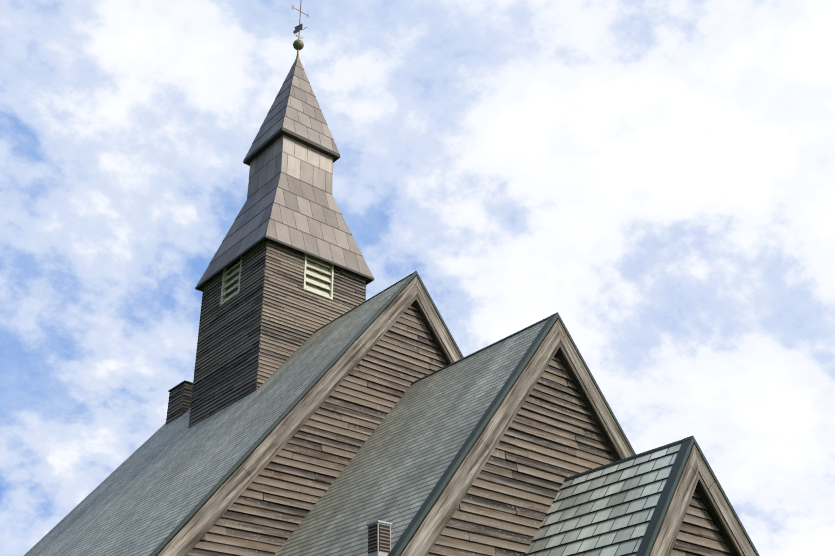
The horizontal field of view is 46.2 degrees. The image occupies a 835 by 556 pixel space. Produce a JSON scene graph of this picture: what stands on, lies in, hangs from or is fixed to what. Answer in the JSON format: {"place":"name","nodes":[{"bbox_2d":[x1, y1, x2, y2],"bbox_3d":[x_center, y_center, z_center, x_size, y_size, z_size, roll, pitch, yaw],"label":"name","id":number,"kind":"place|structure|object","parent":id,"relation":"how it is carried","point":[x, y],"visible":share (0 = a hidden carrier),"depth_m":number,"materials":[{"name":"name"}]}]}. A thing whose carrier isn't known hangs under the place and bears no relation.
{"place":"outdoors","nodes":[
{"label":"outdoors","id":0,"kind":"place"},
{"bbox_2d":[0,0,834,555],"label":"sky","id":1,"kind":"structure","parent":0,"point":[657,177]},
{"label":"ground","id":2,"kind":"structure","parent":0,"visible":0},
{"bbox_2d":[186,303,731,555],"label":"gable walls","id":3,"kind":"structure","parent":2,"relation":"on","point":[552,443],"depth_m":16.47,"materials":[{"name":"brown wood"}]},
{"bbox_2d":[149,271,759,555],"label":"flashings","id":4,"kind":"object","parent":3,"relation":"on","point":[656,519],"visible":0.73,"depth_m":15.04,"materials":[{"name":"grey metal"}]},
{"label":"side walls","id":5,"kind":"object","parent":2,"relation":"on","visible":0},
{"bbox_2d":[24,273,631,555],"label":"slate roofs","id":6,"kind":"object","parent":5,"relation":"on","point":[150,493],"visible":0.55,"depth_m":17.73,"materials":[{"name":"grey stone"}]},
{"bbox_2d":[166,380,192,424],"bbox_3d":[-6.425,3.764,27.494,0.940,1.356,0.940,22,-37,-35],"label":"chimney","id":7,"kind":"object","parent":6,"relation":"on","point":[179,402],"visible":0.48,"depth_m":27.26,"materials":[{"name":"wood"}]},
{"bbox_2d":[188,238,365,428],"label":"tower walls","id":8,"kind":"structure","parent":6,"relation":"on","point":[262,326],"depth_m":23.57,"materials":[{"name":"wood"}]},
{"bbox_2d":[220,254,333,305],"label":"louvered windows","id":9,"kind":"structure","parent":8,"relation":"attached to","point":[318,276],"depth_m":24.50,"materials":[{"name":"beige paint"}]},
{"bbox_2d":[195,58,373,291],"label":"spire","id":10,"kind":"structure","parent":8,"relation":"on","point":[292,156],"depth_m":26.17,"materials":[{"name":"stone"}]},
{"bbox_2d":[291,0,309,60],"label":"weather vane","id":11,"kind":"object","parent":10,"relation":"on","point":[298,44],"visible":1,"depth_m":29.64,"materials":[{"name":"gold metal"}]},
{"bbox_2d":[366,520,393,555],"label":"roof vent","id":12,"kind":"object","parent":6,"relation":"on","point":[379,537],"visible":0.98,"depth_m":13.10,"materials":[{"name":"grey"}]},
{"bbox_2d":[157,276,756,555],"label":"bargeboards","id":13,"kind":"object","parent":5,"relation":"on","point":[697,475],"visible":0.65,"depth_m":15.98,"materials":[{"name":"wood"}]},
{"bbox_2d":[524,439,754,555],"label":"porch roof","id":14,"kind":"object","parent":5,"relation":"on","point":[609,511],"visible":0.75,"depth_m":14.33,"materials":[{"name":"grey stone"}]}
]}

